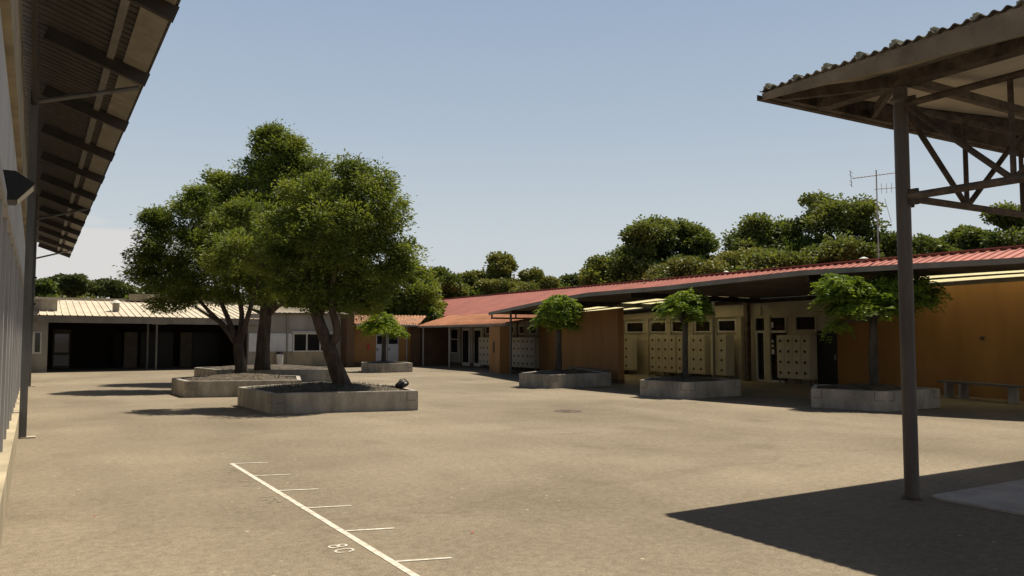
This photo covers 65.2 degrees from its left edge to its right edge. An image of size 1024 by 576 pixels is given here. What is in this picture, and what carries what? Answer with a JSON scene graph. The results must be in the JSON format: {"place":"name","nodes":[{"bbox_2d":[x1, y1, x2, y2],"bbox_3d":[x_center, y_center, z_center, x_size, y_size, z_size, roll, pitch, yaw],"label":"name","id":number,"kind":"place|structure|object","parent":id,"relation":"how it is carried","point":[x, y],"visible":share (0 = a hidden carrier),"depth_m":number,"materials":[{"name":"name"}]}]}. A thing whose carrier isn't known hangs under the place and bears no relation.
{"place":"outdoors","nodes":[
{"label":"outdoors","id":0,"kind":"place"},
{"bbox_2d":[0,365,1023,575],"bbox_3d":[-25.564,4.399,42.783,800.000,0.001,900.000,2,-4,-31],"label":"ground","id":1,"kind":"structure","parent":0,"point":[136,461],"depth_m":9.82,"materials":[{"name":"beige concrete"}]},
{"bbox_2d":[35,277,65,296],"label":"oak tree","id":2,"kind":"object","parent":1,"relation":"on","point":[45,287],"visible":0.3,"depth_m":95.29,"materials":[{"name":"green plant"}]},
{"bbox_2d":[47,273,93,297],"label":"pine tree","id":3,"kind":"object","parent":1,"relation":"on","point":[74,283],"visible":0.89,"depth_m":98.67,"materials":[{"name":"green plant"}]},
{"bbox_2d":[34,292,114,316],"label":"oak tree","id":4,"kind":"object","parent":1,"relation":"on","point":[87,293],"visible":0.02,"depth_m":92.51,"materials":[{"name":"green plant"}]},
{"bbox_2d":[63,279,109,297],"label":"pine tree","id":5,"kind":"object","parent":1,"relation":"on","point":[97,289],"visible":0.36,"depth_m":102.11,"materials":[{"name":"green plant"}]},
{"bbox_2d":[0,0,180,546],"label":"sports hall","id":6,"kind":"structure","parent":1,"relation":"on","point":[74,75],"depth_m":14.39,"materials":[{"name":"paint"}]},
{"bbox_2d":[3,170,34,205],"bbox_3d":[-4.707,-0.946,7.627,0.276,0.276,0.380,2,-4,-31],"label":"wall lamp","id":7,"kind":"object","parent":6,"relation":"attached to","point":[20,187],"visible":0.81,"depth_m":7.47,"materials":[{"name":"metal"}]},
{"bbox_2d":[93,277,144,298],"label":"pine tree","id":8,"kind":"object","parent":1,"relation":"on","point":[117,290],"visible":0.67,"depth_m":104.26,"materials":[{"name":"green plant"}]},
{"bbox_2d":[31,294,347,372],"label":"assembly block","id":9,"kind":"structure","parent":1,"relation":"on","point":[82,340],"depth_m":46.48,"materials":[{"name":"paint"}]},
{"bbox_2d":[32,332,41,353],"bbox_3d":[-23.750,2.726,39.987,0.400,1.100,0.055,2,-4,-31],"label":"window","id":10,"kind":"structure","parent":9,"relation":"in","point":[37,336],"depth_m":39.96,"materials":[{"name":"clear glass"}]},
{"bbox_2d":[34,298,60,310],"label":"rooftop box","id":11,"kind":"object","parent":9,"relation":"on","point":[46,304],"visible":0.29,"depth_m":41.66,"materials":[{"name":"metal"}]},
{"bbox_2d":[52,329,70,367],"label":"door","id":12,"kind":"structure","parent":9,"relation":"in","point":[61,343],"depth_m":45.39,"materials":[{"name":"grey glass"}]},
{"bbox_2d":[110,300,121,311],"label":"roof vent","id":13,"kind":"object","parent":9,"relation":"on","point":[116,306],"visible":0.9,"depth_m":43.65,"materials":[{"name":"metal"}]},
{"bbox_2d":[140,332,173,366],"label":"doorway","id":14,"kind":"structure","parent":9,"relation":"in","point":[165,339],"depth_m":48.03,"materials":[{"name":"black paint"}]},
{"bbox_2d":[192,332,219,365],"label":"doorway","id":15,"kind":"structure","parent":9,"relation":"in","point":[205,345],"depth_m":49.41,"materials":[{"name":"black paint"}]},
{"bbox_2d":[292,333,332,351],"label":"window","id":16,"kind":"structure","parent":9,"relation":"in","point":[302,342],"depth_m":46.92,"materials":[{"name":"black glass"}]},
{"bbox_2d":[171,371,300,397],"bbox_3d":[-8.949,3.047,26.127,3.916,0.681,5.682,2,-4,-31],"label":"planter","id":17,"kind":"object","parent":1,"relation":"on","point":[227,384],"visible":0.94,"depth_m":24.07,"materials":[{"name":"concrete"}]},
{"bbox_2d":[110,177,291,372],"bbox_3d":[-10.564,-0.393,27.307,6.299,6.781,3.243,0,-3,-6],"label":"tree","id":18,"kind":"object","parent":17,"relation":"in","point":[154,263],"visible":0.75,"depth_m":27.01,"materials":[{"name":"green plant"}]},
{"bbox_2d":[194,363,331,381],"bbox_3d":[-10.319,3.518,33.914,5.292,0.683,6.087,2,-4,-31],"label":"planter","id":19,"kind":"object","parent":1,"relation":"on","point":[310,373],"visible":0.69,"depth_m":32.17,"materials":[{"name":"concrete"}]},
{"bbox_2d":[195,117,370,369],"bbox_3d":[-9.359,-1.848,32.127,7.840,10.232,4.638,1,-4,-12],"label":"tree","id":20,"kind":"object","parent":19,"relation":"in","point":[279,150],"visible":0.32,"depth_m":31.87,"materials":[{"name":"green plant"}]},
{"bbox_2d":[276,352,283,363],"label":"waste bin","id":21,"kind":"object","parent":1,"relation":"on","point":[279,357],"visible":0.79,"depth_m":45.54,"materials":[{"name":"grey paint"}]},
{"bbox_2d":[230,463,419,575],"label":"painted line","id":22,"kind":"object","parent":1,"relation":"on","point":[375,551],"visible":1,"depth_m":7.50,"materials":[{"name":"paint"}]},
{"bbox_2d":[237,379,417,413],"bbox_3d":[-4.954,2.736,21.009,3.896,0.683,5.187,2,-4,-31],"label":"planter","id":23,"kind":"object","parent":1,"relation":"on","point":[313,397],"visible":0.94,"depth_m":19.29,"materials":[{"name":"concrete"}]},
{"bbox_2d":[191,149,432,383],"bbox_3d":[-5.142,-0.494,20.694,6.186,6.300,3.368,0,-3,4],"label":"tree","id":24,"kind":"object","parent":23,"relation":"in","point":[356,227],"visible":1,"depth_m":20.56,"materials":[{"name":"green plant"}]},
{"bbox_2d":[395,378,408,387],"bbox_3d":[-2.857,2.470,20.764,0.369,0.261,0.262,2,-4,-31],"label":"bag","id":25,"kind":"object","parent":23,"relation":"on","point":[400,383],"visible":1,"depth_m":20.67,"materials":[{"name":"plastic"}]},
{"bbox_2d":[328,544,354,552],"bbox_3d":[-1.452,2.211,6.798,0.174,0.001,0.290,2,-4,-31],"label":"painted number","id":26,"kind":"object","parent":1,"relation":"on","point":[338,545],"visible":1,"depth_m":6.82,"materials":[{"name":"paint"}]},
{"bbox_2d":[341,312,426,366],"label":"building","id":27,"kind":"structure","parent":1,"relation":"on","point":[355,352],"depth_m":48.35,"materials":[{"name":"ceramic"}]},
{"bbox_2d":[376,334,386,360],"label":"door","id":28,"kind":"structure","parent":27,"relation":"in","point":[379,337],"depth_m":48.52,"materials":[{"name":"white metal"}]},
{"bbox_2d":[387,334,397,361],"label":"door","id":29,"kind":"structure","parent":27,"relation":"in","point":[392,344],"depth_m":48.95,"materials":[{"name":"white metal"}]},
{"bbox_2d":[361,361,412,372],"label":"planter","id":30,"kind":"object","parent":1,"relation":"on","point":[382,367],"visible":1,"depth_m":40.10,"materials":[{"name":"concrete"}]},
{"bbox_2d":[356,312,410,360],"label":"tree","id":31,"kind":"object","parent":30,"relation":"in","point":[384,325],"visible":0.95,"depth_m":40.89,"materials":[{"name":"green plant"}]},
{"bbox_2d":[369,257,447,322],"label":"oak tree","id":32,"kind":"object","parent":1,"relation":"on","point":[421,297],"visible":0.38,"depth_m":54.00,"materials":[{"name":"green plant"}]},
{"bbox_2d":[397,557,451,561],"bbox_3d":[-0.708,2.190,6.457,0.461,0.001,0.040,1,-4,-14],"label":"painted tick","id":33,"kind":"object","parent":1,"relation":"on","point":[423,559],"visible":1,"depth_m":6.45,"materials":[{"name":"paint"}]},
{"bbox_2d":[432,265,469,317],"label":"oak tree","id":34,"kind":"object","parent":1,"relation":"on","point":[452,284],"visible":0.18,"depth_m":70.41,"materials":[{"name":"green plant"}]},
{"bbox_2d":[456,269,485,286],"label":"oak tree","id":35,"kind":"object","parent":1,"relation":"on","point":[470,277],"visible":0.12,"depth_m":88.26,"materials":[{"name":"green plant"}]},
{"bbox_2d":[462,282,486,295],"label":"oak tree","id":36,"kind":"object","parent":1,"relation":"on","point":[474,292],"visible":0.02,"depth_m":82.99,"materials":[{"name":"green plant"}]},
{"bbox_2d":[479,337,488,367],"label":"locker bank","id":37,"kind":"structure","parent":1,"relation":"on","point":[484,351],"depth_m":45.58,"materials":[{"name":"grey paint"}]},
{"bbox_2d":[489,326,509,373],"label":"ochre pier","id":38,"kind":"structure","parent":1,"relation":"on","point":[499,349],"depth_m":39.21,"materials":[{"name":"paint"}]},
{"bbox_2d":[482,251,519,282],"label":"tree","id":39,"kind":"object","parent":1,"relation":"on","point":[504,265],"visible":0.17,"depth_m":87.52,"materials":[{"name":"green plant"}]},
{"bbox_2d":[473,277,540,295],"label":"oak tree","id":40,"kind":"object","parent":1,"relation":"on","point":[492,286],"visible":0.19,"depth_m":83.41,"materials":[{"name":"green plant"}]},
{"bbox_2d":[512,337,538,370],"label":"locker bank","id":41,"kind":"structure","parent":1,"relation":"on","point":[525,352],"depth_m":41.72,"materials":[{"name":"grey paint"}]},
{"bbox_2d":[516,266,562,288],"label":"oak tree","id":42,"kind":"object","parent":1,"relation":"on","point":[536,276],"visible":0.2,"depth_m":90.53,"materials":[{"name":"green plant"}]},
{"bbox_2d":[519,369,610,388],"bbox_3d":[1.829,3.315,29.735,3.493,0.583,3.089,2,-4,-31],"label":"planter","id":43,"kind":"object","parent":1,"relation":"on","point":[565,378],"visible":0.96,"depth_m":28.47,"materials":[{"name":"concrete"}]},
{"bbox_2d":[527,294,587,370],"bbox_3d":[1.651,1.715,29.305,2.082,2.967,1.991,2,-4,-31],"label":"tree","id":44,"kind":"object","parent":43,"relation":"in","point":[557,312],"visible":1,"depth_m":29.02,"materials":[{"name":"green plant"}]},
{"bbox_2d":[556,272,581,286],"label":"oak tree","id":45,"kind":"object","parent":1,"relation":"on","point":[572,280],"visible":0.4,"depth_m":117.82,"materials":[{"name":"green plant"}]},
{"bbox_2d":[539,309,624,383],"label":"ochre screen wall","id":46,"kind":"structure","parent":1,"relation":"on","point":[597,342],"depth_m":33.48,"materials":[{"name":"paint"}]},
{"bbox_2d":[568,367,609,371],"bbox_3d":[3.120,3.540,32.740,0.340,0.496,4.004,1,-4,-15],"label":"bench","id":47,"kind":"object","parent":1,"relation":"on","point":[588,369],"visible":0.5,"depth_m":32.66,"materials":[{"name":"grey paint"}]},
{"bbox_2d":[574,253,631,285],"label":"oak tree","id":48,"kind":"object","parent":1,"relation":"on","point":[597,270],"visible":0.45,"depth_m":52.61,"materials":[{"name":"green plant"}]},
{"bbox_2d":[624,335,636,373],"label":"locker bank","id":49,"kind":"structure","parent":1,"relation":"on","point":[630,352],"depth_m":38.18,"materials":[{"name":"grey paint"}]},
{"bbox_2d":[604,214,705,283],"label":"oak tree","id":50,"kind":"object","parent":1,"relation":"on","point":[649,238],"visible":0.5,"depth_m":53.00,"materials":[{"name":"green plant"}]},
{"bbox_2d":[642,255,720,282],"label":"oak tree","id":51,"kind":"object","parent":1,"relation":"on","point":[681,266],"visible":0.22,"depth_m":45.20,"materials":[{"name":"green plant"}]},
{"bbox_2d":[640,375,740,398],"bbox_3d":[5.302,3.020,24.887,2.895,0.584,2.988,2,-4,-31],"label":"planter","id":52,"kind":"object","parent":1,"relation":"on","point":[690,387],"visible":0.98,"depth_m":23.81,"materials":[{"name":"concrete"}]},
{"bbox_2d":[651,287,717,377],"bbox_3d":[5.290,1.431,24.472,2.012,2.949,1.909,2,-4,-31],"label":"tree","id":53,"kind":"object","parent":52,"relation":"in","point":[686,307],"visible":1,"depth_m":24.35,"materials":[{"name":"green plant"}]},
{"bbox_2d":[671,217,721,261],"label":"oak tree","id":54,"kind":"object","parent":1,"relation":"on","point":[701,240],"visible":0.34,"depth_m":54.92,"materials":[{"name":"green plant"}]},
{"bbox_2d":[410,245,1023,400],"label":"classroom wing","id":55,"kind":"structure","parent":1,"relation":"on","point":[974,333],"depth_m":30.03,"materials":[{"name":"paint"}]},
{"bbox_2d":[450,328,458,353],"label":"window","id":56,"kind":"structure","parent":55,"relation":"in","point":[454,333],"depth_m":49.83,"materials":[{"name":"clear glass"}]},
{"bbox_2d":[462,328,469,365],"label":"door","id":57,"kind":"structure","parent":55,"relation":"in","point":[465,331],"depth_m":48.37,"materials":[{"name":"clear glass"}]},
{"bbox_2d":[474,328,481,366],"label":"door","id":58,"kind":"structure","parent":55,"relation":"in","point":[477,331],"depth_m":47.17,"materials":[{"name":"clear glass"}]},
{"bbox_2d":[518,325,525,333],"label":"window","id":59,"kind":"structure","parent":55,"relation":"in","point":[521,328],"depth_m":42.94,"materials":[{"name":"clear glass"}]},
{"bbox_2d":[626,322,643,332],"bbox_3d":[6.015,1.918,39.052,0.076,0.540,1.350,2,-4,-31],"label":"window","id":60,"kind":"structure","parent":55,"relation":"in","point":[631,327],"depth_m":39.05,"materials":[{"name":"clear glass"}]},
{"bbox_2d":[650,321,665,332],"bbox_3d":[6.884,1.830,37.594,0.076,0.540,1.150,2,-4,-31],"label":"window","id":61,"kind":"structure","parent":55,"relation":"in","point":[656,327],"depth_m":37.61,"materials":[{"name":"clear glass"}]},
{"bbox_2d":[671,321,682,332],"bbox_3d":[7.638,1.753,36.328,0.076,0.540,1.100,2,-4,-31],"label":"window","id":62,"kind":"structure","parent":55,"relation":"in","point":[675,327],"depth_m":36.52,"materials":[{"name":"black glass"}]},
{"bbox_2d":[694,320,710,331],"bbox_3d":[8.379,1.678,35.084,0.076,0.540,1.000,2,-4,-31],"label":"window","id":63,"kind":"structure","parent":55,"relation":"in","point":[707,327],"depth_m":35.07,"materials":[{"name":"black glass"}]},
{"bbox_2d":[717,319,735,331],"bbox_3d":[9.108,1.603,33.862,0.076,0.540,1.050,2,-4,-31],"label":"window","id":64,"kind":"structure","parent":55,"relation":"in","point":[728,325],"depth_m":33.86,"materials":[{"name":"black glass"}]},
{"bbox_2d":[754,316,786,331],"bbox_3d":[10.297,1.443,31.870,0.076,0.620,1.600,2,-4,-31],"label":"window","id":65,"kind":"structure","parent":55,"relation":"in","point":[779,322],"depth_m":31.70,"materials":[{"name":"beige paint"}]},
{"bbox_2d":[794,315,817,330],"bbox_3d":[11.166,1.344,30.412,0.076,0.600,1.000,2,-4,-31],"label":"window","id":66,"kind":"structure","parent":55,"relation":"in","point":[805,322],"depth_m":30.39,"materials":[{"name":"glass"}]},
{"bbox_2d":[817,331,837,383],"bbox_3d":[11.655,2.569,29.464,0.126,2.000,0.940,2,-4,-31],"label":"door","id":67,"kind":"structure","parent":55,"relation":"in","point":[827,359],"depth_m":29.47,"materials":[{"name":"black paint"}]},
{"bbox_2d":[849,170,894,257],"bbox_3d":[15.153,-3.043,33.244,2.081,4.001,0.600,-3,-5,42],"label":"tv antenna","id":68,"kind":"object","parent":55,"relation":"on","point":[881,188],"visible":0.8,"depth_m":33.29,"materials":[{"name":"metal"}]},
{"bbox_2d":[699,247,764,274],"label":"oak tree","id":69,"kind":"object","parent":1,"relation":"on","point":[722,260],"visible":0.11,"depth_m":45.48,"materials":[{"name":"green plant"}]},
{"bbox_2d":[488,257,1023,377],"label":"curved canopy","id":70,"kind":"object","parent":1,"relation":"on","point":[786,286],"visible":0.73,"depth_m":25.43,"materials":[{"name":"metal"}]},
{"bbox_2d":[720,212,810,251],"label":"oak tree","id":71,"kind":"object","parent":1,"relation":"on","point":[754,230],"visible":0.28,"depth_m":50.25,"materials":[{"name":"green plant"}]},
{"bbox_2d":[716,245,817,273],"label":"oak tree","id":72,"kind":"object","parent":1,"relation":"on","point":[770,257],"visible":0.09,"depth_m":43.46,"materials":[{"name":"green plant"}]},
{"bbox_2d":[777,335,817,384],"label":"locker bank","id":73,"kind":"structure","parent":1,"relation":"on","point":[796,357],"depth_m":30.14,"materials":[{"name":"grey paint"}]},
{"bbox_2d":[777,367,784,377],"bbox_3d":[10.349,3.247,30.777,0.046,0.385,0.356,2,-4,-31],"label":"locker door","id":74,"kind":"structure","parent":73,"relation":"in","point":[780,370],"depth_m":30.76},
{"bbox_2d":[777,357,784,366],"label":"locker door","id":75,"kind":"structure","parent":73,"relation":"in","point":[780,360],"depth_m":30.78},
{"bbox_2d":[777,346,784,355],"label":"locker door","id":76,"kind":"structure","parent":73,"relation":"in","point":[780,349],"depth_m":30.79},
{"bbox_2d":[777,336,784,345],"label":"locker door","id":77,"kind":"structure","parent":73,"relation":"in","point":[780,339],"depth_m":30.84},
{"bbox_2d":[784,336,792,345],"bbox_3d":[10.543,2.015,30.525,0.046,0.385,0.356,2,-4,-31],"label":"locker door","id":78,"kind":"structure","parent":73,"relation":"in","point":[788,339],"depth_m":30.51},
{"bbox_2d":[785,368,792,377],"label":"locker door","id":79,"kind":"structure","parent":73,"relation":"in","point":[788,371],"depth_m":30.44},
{"bbox_2d":[785,357,792,366],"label":"locker door","id":80,"kind":"structure","parent":73,"relation":"in","point":[788,360],"depth_m":30.45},
{"bbox_2d":[785,346,792,356],"bbox_3d":[10.543,2.419,30.500,0.046,0.385,0.356,2,-4,-31],"label":"locker door","id":81,"kind":"structure","parent":73,"relation":"in","point":[788,349],"depth_m":30.47,"materials":[{"name":"metal"}]},
{"bbox_2d":[792,336,800,345],"bbox_3d":[10.737,1.995,30.199,0.046,0.385,0.356,2,-4,-31],"label":"locker door","id":82,"kind":"structure","parent":73,"relation":"in","point":[796,339],"depth_m":30.17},
{"bbox_2d":[793,357,800,367],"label":"locker door","id":83,"kind":"structure","parent":73,"relation":"in","point":[796,360],"depth_m":30.13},
{"bbox_2d":[793,346,800,356],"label":"locker door","id":84,"kind":"structure","parent":73,"relation":"in","point":[796,350],"depth_m":30.16,"materials":[{"name":"metal"}]},
{"bbox_2d":[793,368,801,378],"bbox_3d":[10.737,3.208,30.125,0.046,0.385,0.356,2,-4,-31],"label":"locker door","id":85,"kind":"structure","parent":73,"relation":"in","point":[796,371],"depth_m":30.11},
{"bbox_2d":[801,347,808,356],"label":"locker door","id":86,"kind":"structure","parent":73,"relation":"in","point":[804,350],"depth_m":29.84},
{"bbox_2d":[801,336,808,345],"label":"locker door","id":87,"kind":"structure","parent":73,"relation":"in","point":[804,339],"depth_m":29.85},
{"bbox_2d":[801,368,809,378],"bbox_3d":[10.931,3.188,29.799,0.046,0.385,0.356,2,-4,-31],"label":"locker door","id":88,"kind":"structure","parent":73,"relation":"in","point":[805,371],"depth_m":29.77,"materials":[{"name":"metal"}]},
{"bbox_2d":[801,357,809,367],"bbox_3d":[10.931,2.784,29.824,0.046,0.385,0.356,2,-4,-31],"label":"locker door","id":89,"kind":"structure","parent":73,"relation":"in","point":[805,362],"depth_m":29.81,"materials":[{"name":"metal"}]},
{"bbox_2d":[766,189,891,254],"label":"oak tree","id":90,"kind":"object","parent":1,"relation":"on","point":[831,215],"visible":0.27,"depth_m":47.15,"materials":[{"name":"green plant"}]},
{"bbox_2d":[799,228,884,265],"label":"oak tree","id":91,"kind":"object","parent":1,"relation":"on","point":[841,248],"visible":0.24,"depth_m":42.44,"materials":[{"name":"green plant"}]},
{"bbox_2d":[811,383,940,411],"bbox_3d":[9.134,2.781,20.947,3.141,0.584,2.894,2,-4,-31],"label":"planter","id":92,"kind":"object","parent":1,"relation":"on","point":[868,397],"visible":0.89,"depth_m":19.92,"materials":[{"name":"concrete"}]},
{"bbox_2d":[807,272,952,384],"bbox_3d":[9.473,1.093,20.583,3.562,3.153,2.329,-1,-4,12],"label":"tree","id":93,"kind":"object","parent":92,"relation":"in","point":[873,301],"visible":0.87,"depth_m":20.39,"materials":[{"name":"green plant"}]},
{"bbox_2d":[757,0,1023,500],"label":"shelter","id":94,"kind":"object","parent":1,"relation":"on","point":[961,85],"visible":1,"depth_m":9.04,"materials":[{"name":"brown metal"}]},
{"bbox_2d":[875,230,940,259],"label":"oak tree","id":95,"kind":"object","parent":1,"relation":"on","point":[922,244],"visible":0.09,"depth_m":45.90,"materials":[{"name":"green plant"}]},
{"bbox_2d":[923,234,959,255],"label":"oak tree","id":96,"kind":"object","parent":1,"relation":"on","point":[944,247],"visible":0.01,"depth_m":47.94,"materials":[{"name":"green plant"}]},
{"bbox_2d":[940,223,980,247],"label":"oak tree","id":97,"kind":"object","parent":1,"relation":"on","point":[949,237],"visible":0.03,"depth_m":54.06,"materials":[{"name":"green plant"}]},
{"bbox_2d":[949,227,993,252],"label":"oak tree","id":98,"kind":"object","parent":1,"relation":"on","point":[966,238],"visible":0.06,"depth_m":50.48,"materials":[{"name":"green plant"}]},
{"bbox_2d":[932,479,1023,515],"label":"slab floor","id":99,"kind":"structure","parent":1,"relation":"on","point":[1007,497],"depth_m":8.84,"materials":[{"name":"concrete"}]},
{"bbox_2d":[937,380,1023,403],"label":"bench","id":100,"kind":"object","parent":1,"relation":"on","point":[1012,390],"visible":1,"depth_m":23.05,"materials":[{"name":"grey paint"}]},
{"bbox_2d":[978,199,1023,250],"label":"oak tree","id":101,"kind":"object","parent":1,"relation":"on","point":[1011,233],"visible":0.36,"depth_m":46.28,"materials":[{"name":"green plant"}]},
{"bbox_2d":[36,0,1019,301],"label":"sky","id":102,"kind":"structure","parent":0,"point":[533,131],"materials":[{"name":"blue"}]},
{"bbox_2d":[650,335,681,376],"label":"locker bank","id":103,"kind":"structure","parent":0,"point":[663,353],"depth_m":35.98,"materials":[{"name":"grey paint"}]},
{"bbox_2d":[677,335,711,377],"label":"locker bank","id":104,"kind":"structure","parent":0,"point":[699,354],"depth_m":34.15,"materials":[{"name":"grey paint"}]},
{"bbox_2d":[690,345,697,353],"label":"locker door","id":105,"kind":"structure","parent":104,"relation":"in","point":[693,348],"depth_m":34.31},
{"bbox_2d":[697,345,704,354],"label":"locker door","id":106,"kind":"structure","parent":104,"relation":"in","point":[701,348],"depth_m":33.92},
{"bbox_2d":[697,336,704,344],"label":"locker door","id":107,"kind":"structure","parent":104,"relation":"in","point":[700,339],"depth_m":33.95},
{"bbox_2d":[698,364,704,373],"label":"locker door","id":108,"kind":"structure","parent":104,"relation":"in","point":[701,368],"depth_m":33.89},
{"bbox_2d":[710,335,733,378],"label":"locker bank","id":109,"kind":"structure","parent":0,"point":[724,351],"depth_m":32.91,"materials":[{"name":"grey paint"}]},
{"bbox_2d":[718,365,725,374],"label":"locker door","id":110,"kind":"structure","parent":109,"relation":"in","point":[721,368],"depth_m":32.87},
{"bbox_2d":[718,355,725,364],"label":"locker door","id":111,"kind":"structure","parent":109,"relation":"in","point":[721,359],"depth_m":32.89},
{"bbox_2d":[718,346,725,354],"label":"locker door","id":112,"kind":"structure","parent":109,"relation":"in","point":[721,349],"depth_m":32.90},
{"bbox_2d":[718,336,725,344],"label":"locker door","id":113,"kind":"structure","parent":109,"relation":"in","point":[721,339],"depth_m":32.92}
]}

